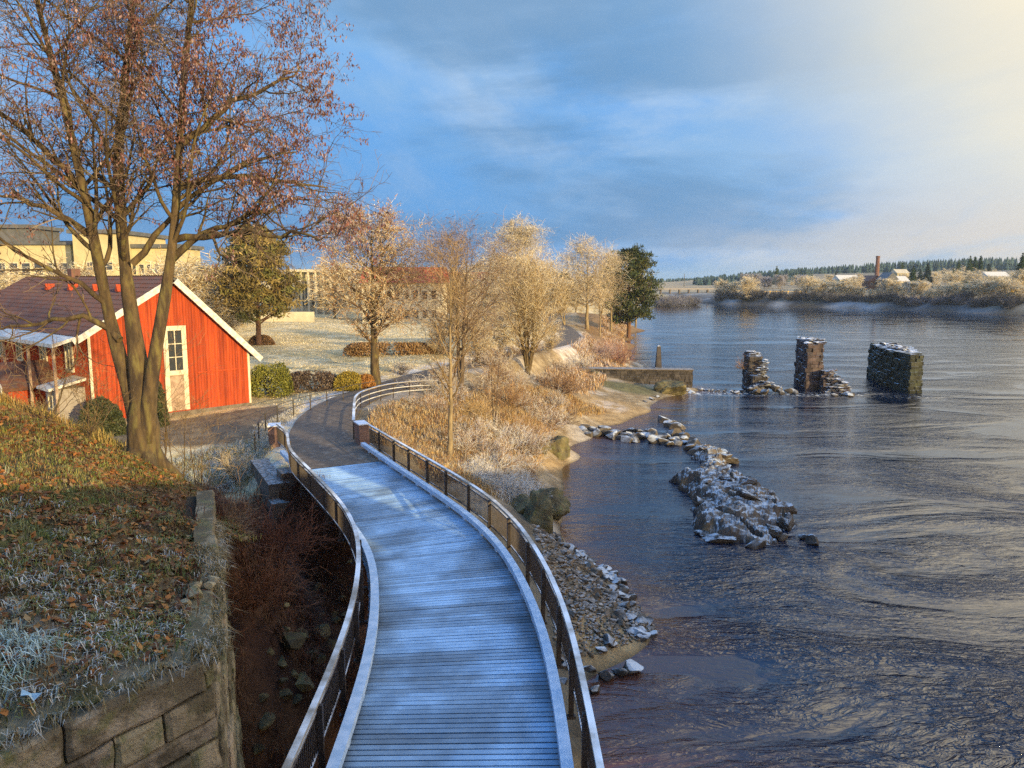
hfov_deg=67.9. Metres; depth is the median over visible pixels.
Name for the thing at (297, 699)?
boulder
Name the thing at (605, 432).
boulder
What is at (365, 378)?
bush
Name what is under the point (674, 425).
boulder
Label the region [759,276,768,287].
frosted tree
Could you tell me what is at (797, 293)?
scrub
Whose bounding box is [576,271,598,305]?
frosted tree
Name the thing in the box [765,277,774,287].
frosted tree
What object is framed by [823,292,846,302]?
scrub
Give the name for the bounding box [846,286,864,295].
frosted tree
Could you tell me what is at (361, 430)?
stone pillar
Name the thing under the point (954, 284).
frosted tree
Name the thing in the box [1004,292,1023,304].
scrub
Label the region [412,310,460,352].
frosted tree
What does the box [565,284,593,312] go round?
frosted tree
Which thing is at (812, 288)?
frosted tree
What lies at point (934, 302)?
scrub
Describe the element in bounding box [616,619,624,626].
boulder
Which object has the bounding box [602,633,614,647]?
boulder
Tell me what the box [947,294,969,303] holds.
scrub
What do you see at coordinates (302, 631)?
boulder
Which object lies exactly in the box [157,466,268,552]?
shrub
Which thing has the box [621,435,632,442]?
boulder
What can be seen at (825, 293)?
scrub
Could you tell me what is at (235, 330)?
frosted tree
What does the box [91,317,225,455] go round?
sapling
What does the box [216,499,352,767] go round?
ravine slope
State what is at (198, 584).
broken stone
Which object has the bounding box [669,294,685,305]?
scrub
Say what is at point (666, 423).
boulder
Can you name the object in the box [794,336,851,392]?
ruined pier
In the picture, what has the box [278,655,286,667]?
boulder
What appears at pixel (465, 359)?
shrub
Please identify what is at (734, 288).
frosted tree
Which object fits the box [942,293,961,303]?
scrub
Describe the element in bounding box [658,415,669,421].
boulder
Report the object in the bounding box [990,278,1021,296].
frosted tree
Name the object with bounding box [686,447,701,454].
boulder
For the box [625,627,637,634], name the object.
boulder
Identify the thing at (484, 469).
shrub
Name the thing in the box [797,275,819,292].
frosted tree
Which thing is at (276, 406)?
verge railing
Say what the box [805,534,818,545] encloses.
boulder
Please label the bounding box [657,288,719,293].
bridge
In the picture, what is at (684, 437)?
boulder
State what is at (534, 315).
bare tree
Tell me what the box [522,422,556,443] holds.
shrub
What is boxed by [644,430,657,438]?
boulder
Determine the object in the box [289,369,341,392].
hedge
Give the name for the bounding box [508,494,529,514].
mossy rock
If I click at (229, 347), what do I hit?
red house
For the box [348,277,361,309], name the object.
frosted tree
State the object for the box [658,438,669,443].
boulder
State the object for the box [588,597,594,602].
rubble stone
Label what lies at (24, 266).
window
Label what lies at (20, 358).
window
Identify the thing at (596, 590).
rubble stone
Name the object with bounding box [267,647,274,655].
boulder
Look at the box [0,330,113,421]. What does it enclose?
sapling
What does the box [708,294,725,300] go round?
scrub
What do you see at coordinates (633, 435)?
boulder
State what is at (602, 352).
shrub
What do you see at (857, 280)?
frosted tree
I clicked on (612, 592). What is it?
boulder
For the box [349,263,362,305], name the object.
frosted tree
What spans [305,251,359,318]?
frosted tree
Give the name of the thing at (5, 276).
frosted tree
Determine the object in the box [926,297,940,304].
scrub
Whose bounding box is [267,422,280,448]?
stone pillar
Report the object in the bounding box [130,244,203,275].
apartment block
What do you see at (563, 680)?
boulder
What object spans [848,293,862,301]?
scrub
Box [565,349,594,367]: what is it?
shrub
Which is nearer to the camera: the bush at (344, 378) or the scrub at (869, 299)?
the bush at (344, 378)
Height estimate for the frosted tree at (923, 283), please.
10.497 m
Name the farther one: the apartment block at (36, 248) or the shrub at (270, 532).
the apartment block at (36, 248)
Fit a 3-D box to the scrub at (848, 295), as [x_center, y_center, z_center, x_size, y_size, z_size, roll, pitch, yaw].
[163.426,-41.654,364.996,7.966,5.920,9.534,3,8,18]
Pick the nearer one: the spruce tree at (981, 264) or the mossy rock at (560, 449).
the mossy rock at (560, 449)
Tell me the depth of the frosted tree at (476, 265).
222.86 m
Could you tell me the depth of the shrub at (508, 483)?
37.91 m
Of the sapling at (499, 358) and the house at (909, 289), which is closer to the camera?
the sapling at (499, 358)
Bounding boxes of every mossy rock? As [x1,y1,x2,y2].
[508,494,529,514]
[523,489,552,533]
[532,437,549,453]
[539,487,570,520]
[548,436,570,459]
[653,380,686,395]
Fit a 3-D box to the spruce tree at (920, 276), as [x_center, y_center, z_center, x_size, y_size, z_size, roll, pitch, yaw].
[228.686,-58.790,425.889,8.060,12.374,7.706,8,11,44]
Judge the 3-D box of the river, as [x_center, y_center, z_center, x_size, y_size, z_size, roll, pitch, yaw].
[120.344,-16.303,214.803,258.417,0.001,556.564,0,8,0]
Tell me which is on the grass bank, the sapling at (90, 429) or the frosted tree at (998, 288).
the sapling at (90, 429)
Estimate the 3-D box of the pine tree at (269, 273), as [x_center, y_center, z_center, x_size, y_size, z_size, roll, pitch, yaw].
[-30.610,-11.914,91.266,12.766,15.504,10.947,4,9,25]
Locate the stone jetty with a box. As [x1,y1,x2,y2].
[576,367,693,387]
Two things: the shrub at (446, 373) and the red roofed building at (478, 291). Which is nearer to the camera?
the shrub at (446, 373)
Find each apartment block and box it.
[0,241,74,289]
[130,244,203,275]
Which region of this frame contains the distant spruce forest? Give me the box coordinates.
[659,256,1020,284]
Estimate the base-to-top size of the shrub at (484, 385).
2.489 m
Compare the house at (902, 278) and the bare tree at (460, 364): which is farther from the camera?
the house at (902, 278)
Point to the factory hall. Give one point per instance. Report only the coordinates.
(869, 282)
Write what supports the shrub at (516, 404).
on the ground at (621, 400)
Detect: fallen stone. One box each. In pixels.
[761,389,768,393]
[771,385,779,391]
[784,388,792,392]
[845,393,853,396]
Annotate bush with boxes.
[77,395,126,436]
[157,381,169,426]
[248,334,275,344]
[250,361,294,397]
[332,370,361,391]
[359,374,376,388]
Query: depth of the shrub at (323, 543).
27.71 m
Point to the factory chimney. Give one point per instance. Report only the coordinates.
(877, 264)
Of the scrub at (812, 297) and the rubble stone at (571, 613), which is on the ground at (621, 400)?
the scrub at (812, 297)
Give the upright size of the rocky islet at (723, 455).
1.437 m
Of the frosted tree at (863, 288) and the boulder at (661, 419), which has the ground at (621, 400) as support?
the frosted tree at (863, 288)
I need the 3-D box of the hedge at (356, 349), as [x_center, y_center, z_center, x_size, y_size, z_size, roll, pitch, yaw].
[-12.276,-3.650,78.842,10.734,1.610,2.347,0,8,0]
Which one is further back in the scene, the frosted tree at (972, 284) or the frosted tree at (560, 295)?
the frosted tree at (972, 284)
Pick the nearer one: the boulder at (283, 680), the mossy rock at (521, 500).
the boulder at (283, 680)
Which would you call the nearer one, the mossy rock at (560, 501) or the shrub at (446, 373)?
the mossy rock at (560, 501)
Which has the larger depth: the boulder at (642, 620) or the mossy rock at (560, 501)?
the mossy rock at (560, 501)
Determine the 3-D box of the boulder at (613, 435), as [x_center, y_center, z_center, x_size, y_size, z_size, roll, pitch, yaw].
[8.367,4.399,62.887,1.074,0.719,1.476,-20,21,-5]
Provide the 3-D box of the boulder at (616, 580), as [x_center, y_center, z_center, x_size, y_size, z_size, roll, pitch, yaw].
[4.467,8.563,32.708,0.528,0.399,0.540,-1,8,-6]
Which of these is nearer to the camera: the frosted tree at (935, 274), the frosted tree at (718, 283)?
the frosted tree at (718, 283)
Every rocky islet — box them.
[668,455,796,545]
[691,444,738,463]
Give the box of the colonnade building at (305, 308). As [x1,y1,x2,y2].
[288,269,357,314]
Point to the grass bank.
(119, 677)
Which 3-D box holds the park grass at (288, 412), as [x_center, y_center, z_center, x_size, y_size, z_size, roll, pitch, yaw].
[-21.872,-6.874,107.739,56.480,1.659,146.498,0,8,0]
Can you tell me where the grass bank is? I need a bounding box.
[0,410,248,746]
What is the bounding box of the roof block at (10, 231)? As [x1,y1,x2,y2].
[0,224,63,240]
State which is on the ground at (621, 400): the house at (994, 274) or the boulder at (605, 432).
the house at (994, 274)
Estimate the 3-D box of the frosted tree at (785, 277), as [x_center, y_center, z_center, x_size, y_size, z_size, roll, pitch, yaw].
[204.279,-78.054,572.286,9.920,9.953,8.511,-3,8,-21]
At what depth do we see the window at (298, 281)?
167.82 m
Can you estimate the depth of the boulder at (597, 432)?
63.55 m
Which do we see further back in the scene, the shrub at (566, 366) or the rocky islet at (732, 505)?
the shrub at (566, 366)
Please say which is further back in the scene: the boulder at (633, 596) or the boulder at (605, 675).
the boulder at (633, 596)
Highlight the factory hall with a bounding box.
[858,275,878,290]
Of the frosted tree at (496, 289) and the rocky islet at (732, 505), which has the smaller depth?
the rocky islet at (732, 505)
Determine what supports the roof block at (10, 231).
on the apartment block at (36, 248)
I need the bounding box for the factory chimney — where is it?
[875,256,879,275]
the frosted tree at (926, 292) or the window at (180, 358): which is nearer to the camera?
the window at (180, 358)
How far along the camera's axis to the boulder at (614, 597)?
30.28 m
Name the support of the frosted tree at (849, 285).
on the ground at (621, 400)
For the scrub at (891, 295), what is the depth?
347.12 m
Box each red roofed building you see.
[359,267,448,321]
[448,272,511,313]
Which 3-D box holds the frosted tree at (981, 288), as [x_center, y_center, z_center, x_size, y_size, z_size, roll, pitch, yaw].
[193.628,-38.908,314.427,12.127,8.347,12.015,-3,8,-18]
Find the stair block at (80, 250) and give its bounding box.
[66,229,167,275]
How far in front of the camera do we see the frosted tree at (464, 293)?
158.63 m
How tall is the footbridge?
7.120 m
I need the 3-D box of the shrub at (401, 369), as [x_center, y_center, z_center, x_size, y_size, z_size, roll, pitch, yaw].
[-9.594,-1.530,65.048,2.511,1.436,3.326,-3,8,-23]
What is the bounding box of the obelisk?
[653,345,662,367]
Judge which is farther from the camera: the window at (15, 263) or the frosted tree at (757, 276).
the frosted tree at (757, 276)
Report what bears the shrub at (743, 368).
attached to the ruined pier at (754, 372)
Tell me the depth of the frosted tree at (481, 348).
74.11 m
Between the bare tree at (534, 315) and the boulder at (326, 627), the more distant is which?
the bare tree at (534, 315)
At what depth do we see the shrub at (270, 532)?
18.52 m
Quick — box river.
[560,303,1023,767]
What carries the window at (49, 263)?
in the apartment block at (36, 248)
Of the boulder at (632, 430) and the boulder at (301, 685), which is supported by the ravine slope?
the boulder at (301, 685)
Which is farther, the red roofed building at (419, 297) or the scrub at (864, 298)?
the scrub at (864, 298)
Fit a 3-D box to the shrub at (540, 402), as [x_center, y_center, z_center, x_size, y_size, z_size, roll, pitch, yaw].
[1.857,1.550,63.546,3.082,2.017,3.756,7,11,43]
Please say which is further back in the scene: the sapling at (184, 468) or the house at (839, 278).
the house at (839, 278)
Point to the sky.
(716, 138)
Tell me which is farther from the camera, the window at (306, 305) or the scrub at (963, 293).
the scrub at (963, 293)
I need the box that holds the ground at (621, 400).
[107,270,1023,767]
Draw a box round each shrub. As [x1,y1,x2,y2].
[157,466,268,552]
[212,437,264,481]
[225,541,328,637]
[237,490,341,586]
[283,518,344,563]
[385,358,414,374]
[393,387,465,412]
[395,374,441,391]
[415,360,467,379]
[426,377,474,400]
[437,412,496,444]
[438,426,483,455]
[446,353,473,365]
[453,391,501,421]
[456,452,504,478]
[464,368,498,390]
[467,430,536,472]
[468,345,497,361]
[469,418,528,453]
[471,469,533,496]
[474,350,516,370]
[476,354,514,384]
[480,369,542,408]
[485,413,540,452]
[487,339,518,358]
[495,366,538,385]
[499,384,541,411]
[499,404,555,446]
[504,343,522,353]
[504,481,552,504]
[505,426,550,458]
[513,453,546,478]
[521,394,569,435]
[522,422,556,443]
[524,342,553,353]
[524,395,552,412]
[526,366,557,383]
[534,364,592,395]
[541,337,561,348]
[544,383,570,408]
[549,354,575,373]
[549,403,585,426]
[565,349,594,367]
[587,334,620,360]
[593,334,640,364]
[735,356,756,369]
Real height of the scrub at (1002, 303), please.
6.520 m
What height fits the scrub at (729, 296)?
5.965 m
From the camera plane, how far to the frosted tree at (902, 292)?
350.65 m
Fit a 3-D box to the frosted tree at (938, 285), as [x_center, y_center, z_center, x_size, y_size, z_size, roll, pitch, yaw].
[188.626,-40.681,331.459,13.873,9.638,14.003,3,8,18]
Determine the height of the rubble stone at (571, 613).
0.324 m
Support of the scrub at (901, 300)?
on the ground at (621, 400)
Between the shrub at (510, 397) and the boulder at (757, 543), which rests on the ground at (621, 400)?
the shrub at (510, 397)
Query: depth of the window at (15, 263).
110.61 m
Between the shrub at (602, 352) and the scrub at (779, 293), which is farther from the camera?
the scrub at (779, 293)
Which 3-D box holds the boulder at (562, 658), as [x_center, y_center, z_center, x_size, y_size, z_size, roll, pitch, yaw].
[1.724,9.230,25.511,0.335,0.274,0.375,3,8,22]
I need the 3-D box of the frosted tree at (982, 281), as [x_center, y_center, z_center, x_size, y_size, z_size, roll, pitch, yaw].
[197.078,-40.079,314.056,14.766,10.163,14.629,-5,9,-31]
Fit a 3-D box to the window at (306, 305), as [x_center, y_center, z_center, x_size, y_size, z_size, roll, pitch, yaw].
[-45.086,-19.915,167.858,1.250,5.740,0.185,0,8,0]
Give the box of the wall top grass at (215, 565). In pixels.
[0,516,240,757]
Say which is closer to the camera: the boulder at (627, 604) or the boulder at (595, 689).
the boulder at (595, 689)
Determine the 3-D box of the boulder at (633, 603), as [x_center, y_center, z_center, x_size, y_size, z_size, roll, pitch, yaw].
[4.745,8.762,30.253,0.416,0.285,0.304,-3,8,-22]
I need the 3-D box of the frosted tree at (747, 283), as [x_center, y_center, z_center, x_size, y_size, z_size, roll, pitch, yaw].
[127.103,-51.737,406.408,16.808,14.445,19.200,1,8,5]
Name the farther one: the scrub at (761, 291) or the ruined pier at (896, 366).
the scrub at (761, 291)
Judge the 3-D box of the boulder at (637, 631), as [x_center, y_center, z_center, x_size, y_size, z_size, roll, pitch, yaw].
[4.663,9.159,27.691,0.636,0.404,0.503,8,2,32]
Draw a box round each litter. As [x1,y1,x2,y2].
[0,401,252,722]
[21,689,41,700]
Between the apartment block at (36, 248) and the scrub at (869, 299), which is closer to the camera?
the apartment block at (36, 248)
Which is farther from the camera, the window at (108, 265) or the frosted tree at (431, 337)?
the window at (108, 265)
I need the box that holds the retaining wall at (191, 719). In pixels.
[0,490,244,767]
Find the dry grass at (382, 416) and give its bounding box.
[362,315,629,503]
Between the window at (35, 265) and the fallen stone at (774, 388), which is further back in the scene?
the window at (35, 265)
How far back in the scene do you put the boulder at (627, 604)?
29.80 m
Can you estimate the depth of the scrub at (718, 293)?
422.95 m
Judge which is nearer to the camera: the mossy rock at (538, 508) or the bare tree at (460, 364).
the mossy rock at (538, 508)
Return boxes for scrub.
[653,295,674,306]
[668,298,681,306]
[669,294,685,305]
[675,297,689,305]
[680,295,696,304]
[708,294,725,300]
[712,287,729,299]
[723,291,736,298]
[731,291,741,298]
[736,291,750,299]
[743,293,756,299]
[744,289,767,298]
[756,289,768,296]
[765,291,781,299]
[772,288,786,297]
[782,291,798,300]
[789,288,808,298]
[798,293,809,300]
[809,288,830,300]
[816,291,837,301]
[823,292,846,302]
[846,293,857,300]
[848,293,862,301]
[856,294,871,301]
[865,294,878,302]
[873,290,894,302]
[882,292,901,299]
[888,294,903,302]
[892,295,914,306]
[905,294,927,305]
[924,296,942,304]
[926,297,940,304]
[935,294,950,303]
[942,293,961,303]
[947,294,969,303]
[954,290,978,300]
[964,294,989,307]
[978,290,1003,304]
[985,290,1010,305]
[990,294,1018,308]
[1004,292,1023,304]
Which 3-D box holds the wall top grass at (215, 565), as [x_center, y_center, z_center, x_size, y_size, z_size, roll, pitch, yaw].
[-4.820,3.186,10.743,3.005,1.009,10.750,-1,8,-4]
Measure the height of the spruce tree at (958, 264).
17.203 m
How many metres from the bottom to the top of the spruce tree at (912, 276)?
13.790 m
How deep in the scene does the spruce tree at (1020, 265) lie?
394.64 m
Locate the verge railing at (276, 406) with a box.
[254,377,398,452]
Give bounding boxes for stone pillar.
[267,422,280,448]
[353,420,369,445]
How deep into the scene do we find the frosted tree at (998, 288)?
310.42 m
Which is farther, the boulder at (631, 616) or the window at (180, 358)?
the window at (180, 358)
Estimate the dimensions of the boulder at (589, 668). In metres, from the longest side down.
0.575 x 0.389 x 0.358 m
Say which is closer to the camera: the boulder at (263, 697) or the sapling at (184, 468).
the boulder at (263, 697)
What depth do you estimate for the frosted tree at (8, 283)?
84.48 m
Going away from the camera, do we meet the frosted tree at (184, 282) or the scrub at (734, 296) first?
the frosted tree at (184, 282)
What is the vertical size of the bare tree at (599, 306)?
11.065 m
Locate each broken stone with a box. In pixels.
[180,598,191,605]
[185,586,202,598]
[186,581,201,588]
[204,581,215,589]
[208,576,218,583]
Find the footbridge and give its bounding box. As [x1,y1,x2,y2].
[250,423,603,767]
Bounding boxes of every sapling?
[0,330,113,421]
[13,358,162,439]
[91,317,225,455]
[124,386,219,486]
[160,396,237,490]
[463,330,527,426]
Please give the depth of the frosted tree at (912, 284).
345.95 m
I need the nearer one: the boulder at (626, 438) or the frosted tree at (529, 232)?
the boulder at (626, 438)
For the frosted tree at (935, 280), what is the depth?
455.92 m
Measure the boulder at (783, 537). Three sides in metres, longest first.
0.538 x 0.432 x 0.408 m
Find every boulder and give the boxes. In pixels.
[253,744,264,754]
[258,712,275,730]
[259,693,268,702]
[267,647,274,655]
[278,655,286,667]
[278,677,288,683]
[280,688,292,699]
[282,631,306,649]
[291,669,298,678]
[292,694,301,704]
[294,627,308,639]
[295,671,313,691]
[306,650,317,661]
[311,623,330,638]
[314,581,320,591]
[314,654,326,664]
[324,638,336,651]
[331,611,338,616]
[331,616,341,622]
[559,677,567,684]
[561,654,564,662]
[562,542,570,547]
[579,425,587,432]
[583,665,596,672]
[584,432,592,437]
[586,561,594,568]
[589,685,599,693]
[591,568,602,576]
[593,428,602,436]
[595,646,606,651]
[598,425,611,429]
[598,567,608,573]
[598,670,614,681]
[601,573,608,580]
[602,430,612,434]
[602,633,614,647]
[604,590,620,598]
[605,430,617,439]
[608,584,617,590]
[609,593,617,600]
[611,668,627,675]
[612,577,621,584]
[614,609,626,618]
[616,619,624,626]
[619,577,627,584]
[619,601,629,609]
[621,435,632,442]
[621,596,628,601]
[622,428,636,432]
[623,659,643,673]
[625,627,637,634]
[626,612,637,620]
[628,593,636,600]
[630,432,639,442]
[630,601,636,606]
[633,628,647,641]
[634,632,650,642]
[635,616,647,626]
[636,432,645,438]
[637,613,645,617]
[644,428,655,431]
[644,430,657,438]
[646,616,653,625]
[647,435,659,443]
[650,630,657,637]
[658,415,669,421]
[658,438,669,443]
[663,420,676,426]
[664,441,673,445]
[665,428,681,435]
[668,422,685,429]
[668,436,680,440]
[673,440,682,445]
[679,434,688,440]
[683,444,694,449]
[686,436,700,445]
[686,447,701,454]
[745,537,765,549]
[778,534,787,540]
[798,534,806,539]
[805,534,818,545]
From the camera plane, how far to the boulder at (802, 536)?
38.34 m
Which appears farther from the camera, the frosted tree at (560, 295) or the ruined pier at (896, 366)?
the frosted tree at (560, 295)
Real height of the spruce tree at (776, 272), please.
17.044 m
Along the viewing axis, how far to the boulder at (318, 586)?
27.24 m
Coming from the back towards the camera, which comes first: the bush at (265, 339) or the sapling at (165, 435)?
the bush at (265, 339)
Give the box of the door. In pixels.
[170,374,185,410]
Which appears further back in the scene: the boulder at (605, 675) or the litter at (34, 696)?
the boulder at (605, 675)
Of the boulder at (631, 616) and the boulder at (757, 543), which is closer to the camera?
the boulder at (631, 616)
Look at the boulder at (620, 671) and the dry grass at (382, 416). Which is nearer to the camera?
the boulder at (620, 671)
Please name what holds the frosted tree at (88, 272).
on the ground at (621, 400)
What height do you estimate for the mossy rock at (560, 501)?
2.027 m
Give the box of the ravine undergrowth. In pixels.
[139,437,368,767]
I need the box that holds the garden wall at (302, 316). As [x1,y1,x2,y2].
[255,312,314,321]
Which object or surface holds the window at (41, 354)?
in the red house at (229, 347)
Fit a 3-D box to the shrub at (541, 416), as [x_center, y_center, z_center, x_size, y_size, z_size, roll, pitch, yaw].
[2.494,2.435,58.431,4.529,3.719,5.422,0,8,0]
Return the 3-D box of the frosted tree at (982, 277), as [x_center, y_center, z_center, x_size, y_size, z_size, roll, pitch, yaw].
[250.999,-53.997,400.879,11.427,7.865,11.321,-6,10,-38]
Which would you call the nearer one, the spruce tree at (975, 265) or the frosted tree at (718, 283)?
the frosted tree at (718, 283)
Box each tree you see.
[0,0,395,475]
[0,263,41,288]
[1,265,64,288]
[37,246,114,275]
[107,245,209,305]
[147,248,252,320]
[178,257,249,328]
[193,263,261,333]
[208,223,308,345]
[287,192,456,384]
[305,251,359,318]
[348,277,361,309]
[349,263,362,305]
[373,205,546,390]
[412,227,486,459]
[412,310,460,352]
[439,297,509,361]
[447,276,477,317]
[449,263,494,309]
[460,257,488,271]
[467,211,567,323]
[468,275,503,315]
[478,243,593,374]
[478,266,512,307]
[479,305,521,353]
[533,271,571,307]
[539,318,565,349]
[540,278,584,324]
[542,274,572,310]
[543,233,636,329]
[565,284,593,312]
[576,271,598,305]
[589,278,612,313]
[589,282,609,336]
[591,249,630,331]
[599,243,663,337]
[710,279,734,296]
[729,281,742,293]
[735,274,759,289]
[736,275,762,299]
[750,273,761,286]
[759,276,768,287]
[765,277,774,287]
[772,266,779,284]
[773,274,784,288]
[776,275,788,285]
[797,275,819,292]
[810,286,821,292]
[817,280,832,292]
[826,277,853,295]
[831,278,862,295]
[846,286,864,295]
[848,275,866,287]
[855,286,867,295]
[862,288,875,296]
[875,276,898,293]
[885,280,901,293]
[897,286,908,297]
[899,280,926,295]
[907,266,916,281]
[910,277,934,296]
[916,269,924,281]
[921,290,937,298]
[923,263,934,287]
[927,280,955,296]
[931,271,942,281]
[932,275,944,285]
[937,268,948,281]
[939,270,966,285]
[940,268,963,280]
[944,279,962,295]
[951,283,973,296]
[955,260,963,284]
[956,279,984,296]
[961,269,986,285]
[962,256,973,282]
[963,267,986,280]
[967,281,995,298]
[972,257,978,272]
[974,275,1003,295]
[976,276,993,283]
[977,256,984,271]
[982,275,1012,294]
[986,264,991,271]
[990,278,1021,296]
[1001,274,1018,285]
[1006,282,1023,295]
[1009,268,1023,285]
[1011,253,1023,283]
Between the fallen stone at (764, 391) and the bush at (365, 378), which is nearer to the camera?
the bush at (365, 378)
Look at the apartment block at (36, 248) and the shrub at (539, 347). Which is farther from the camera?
the apartment block at (36, 248)
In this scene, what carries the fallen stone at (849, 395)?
in the river
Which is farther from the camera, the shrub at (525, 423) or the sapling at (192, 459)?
the shrub at (525, 423)
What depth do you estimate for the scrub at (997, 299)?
301.45 m
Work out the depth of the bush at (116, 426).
40.15 m
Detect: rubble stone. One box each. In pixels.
[556,558,564,563]
[564,599,571,605]
[568,610,575,619]
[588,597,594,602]
[592,588,600,593]
[593,628,600,633]
[604,611,610,616]
[606,618,616,622]
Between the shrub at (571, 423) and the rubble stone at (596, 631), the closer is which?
the rubble stone at (596, 631)
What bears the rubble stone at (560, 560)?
on the rubble at (614, 632)
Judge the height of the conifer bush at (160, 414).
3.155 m
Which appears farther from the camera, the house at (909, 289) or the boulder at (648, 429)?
the house at (909, 289)
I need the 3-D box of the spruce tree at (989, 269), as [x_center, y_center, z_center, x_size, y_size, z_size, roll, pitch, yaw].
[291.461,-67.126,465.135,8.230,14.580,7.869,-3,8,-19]
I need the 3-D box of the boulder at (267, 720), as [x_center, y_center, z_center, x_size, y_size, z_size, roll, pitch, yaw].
[-4.943,6.813,15.329,0.352,0.260,0.374,-4,9,-29]
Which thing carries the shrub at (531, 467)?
on the ground at (621, 400)
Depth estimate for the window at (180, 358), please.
45.67 m
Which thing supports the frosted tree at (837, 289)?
on the ground at (621, 400)
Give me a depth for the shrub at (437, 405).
47.34 m
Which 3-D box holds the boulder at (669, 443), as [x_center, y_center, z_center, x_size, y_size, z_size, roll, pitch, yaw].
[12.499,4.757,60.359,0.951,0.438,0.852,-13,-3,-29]
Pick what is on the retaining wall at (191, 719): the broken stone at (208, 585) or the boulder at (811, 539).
the broken stone at (208, 585)
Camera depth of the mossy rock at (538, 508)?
35.96 m
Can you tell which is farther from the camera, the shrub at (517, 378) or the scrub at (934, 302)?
the scrub at (934, 302)
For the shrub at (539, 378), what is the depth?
76.52 m
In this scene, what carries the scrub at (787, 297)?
on the ground at (621, 400)
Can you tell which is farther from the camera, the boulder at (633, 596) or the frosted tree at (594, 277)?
the frosted tree at (594, 277)
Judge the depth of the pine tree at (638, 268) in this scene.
164.65 m
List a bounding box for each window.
[0,262,5,273]
[8,262,18,274]
[15,342,23,360]
[21,262,30,273]
[33,262,43,274]
[39,346,47,360]
[46,262,55,274]
[58,262,67,274]
[64,341,74,372]
[106,262,113,270]
[133,265,136,274]
[138,264,144,274]
[163,325,187,375]
[298,281,304,306]
[305,281,310,306]
[311,281,317,306]
[318,281,321,306]
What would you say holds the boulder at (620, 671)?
in the river
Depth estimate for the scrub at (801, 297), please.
380.86 m
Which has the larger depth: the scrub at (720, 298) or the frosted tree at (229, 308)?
the scrub at (720, 298)
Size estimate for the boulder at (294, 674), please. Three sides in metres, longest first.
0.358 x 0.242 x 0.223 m
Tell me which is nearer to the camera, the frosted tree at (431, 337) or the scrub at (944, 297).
the frosted tree at (431, 337)
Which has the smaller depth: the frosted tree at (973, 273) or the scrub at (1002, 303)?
the scrub at (1002, 303)
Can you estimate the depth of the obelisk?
92.47 m
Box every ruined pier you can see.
[742,350,773,393]
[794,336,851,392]
[866,342,923,393]
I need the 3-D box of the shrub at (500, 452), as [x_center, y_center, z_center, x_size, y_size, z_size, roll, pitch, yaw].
[-0.736,3.788,42.126,4.384,2.588,3.981,0,8,0]
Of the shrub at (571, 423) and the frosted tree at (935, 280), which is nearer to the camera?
the shrub at (571, 423)
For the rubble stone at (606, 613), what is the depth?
28.72 m
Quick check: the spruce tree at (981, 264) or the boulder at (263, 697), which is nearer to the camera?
the boulder at (263, 697)
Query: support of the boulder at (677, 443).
in the river
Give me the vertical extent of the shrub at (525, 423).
3.602 m
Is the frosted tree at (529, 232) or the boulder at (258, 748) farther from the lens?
the frosted tree at (529, 232)
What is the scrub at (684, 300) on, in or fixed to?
in the river
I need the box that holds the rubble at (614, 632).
[531,524,655,668]
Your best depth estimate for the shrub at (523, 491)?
38.24 m
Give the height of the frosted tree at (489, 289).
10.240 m
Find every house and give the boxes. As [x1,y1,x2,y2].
[0,269,262,425]
[832,275,857,289]
[876,272,898,290]
[891,269,908,275]
[897,276,909,284]
[902,282,932,292]
[977,272,1009,279]
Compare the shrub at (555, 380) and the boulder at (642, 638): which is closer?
the boulder at (642, 638)
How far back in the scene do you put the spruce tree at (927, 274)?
434.45 m
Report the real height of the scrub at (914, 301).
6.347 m
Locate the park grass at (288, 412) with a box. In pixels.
[233,312,539,446]
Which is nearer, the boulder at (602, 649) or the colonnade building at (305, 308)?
the boulder at (602, 649)
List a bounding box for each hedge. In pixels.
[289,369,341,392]
[343,341,443,355]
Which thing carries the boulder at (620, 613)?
on the ground at (621, 400)
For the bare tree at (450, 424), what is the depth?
38.53 m
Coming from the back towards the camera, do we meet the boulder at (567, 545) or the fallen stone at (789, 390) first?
the fallen stone at (789, 390)
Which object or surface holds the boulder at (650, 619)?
in the river
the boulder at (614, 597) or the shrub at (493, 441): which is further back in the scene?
the shrub at (493, 441)
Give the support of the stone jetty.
on the ground at (621, 400)
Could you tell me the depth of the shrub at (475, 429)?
44.14 m
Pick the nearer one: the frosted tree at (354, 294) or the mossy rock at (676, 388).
the mossy rock at (676, 388)
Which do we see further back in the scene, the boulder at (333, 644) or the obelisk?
the obelisk
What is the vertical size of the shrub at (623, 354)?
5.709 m
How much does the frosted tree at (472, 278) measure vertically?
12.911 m
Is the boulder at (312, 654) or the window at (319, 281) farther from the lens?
the window at (319, 281)
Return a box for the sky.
[0,0,1023,279]
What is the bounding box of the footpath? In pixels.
[289,309,580,468]
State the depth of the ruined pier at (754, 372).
89.99 m
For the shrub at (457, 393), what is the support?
on the ground at (621, 400)
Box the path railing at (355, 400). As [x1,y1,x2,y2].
[352,380,439,439]
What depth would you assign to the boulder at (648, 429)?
65.04 m
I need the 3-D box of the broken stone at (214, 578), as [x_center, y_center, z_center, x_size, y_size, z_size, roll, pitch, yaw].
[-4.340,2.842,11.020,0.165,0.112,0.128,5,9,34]
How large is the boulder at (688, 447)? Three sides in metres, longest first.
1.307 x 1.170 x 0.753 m

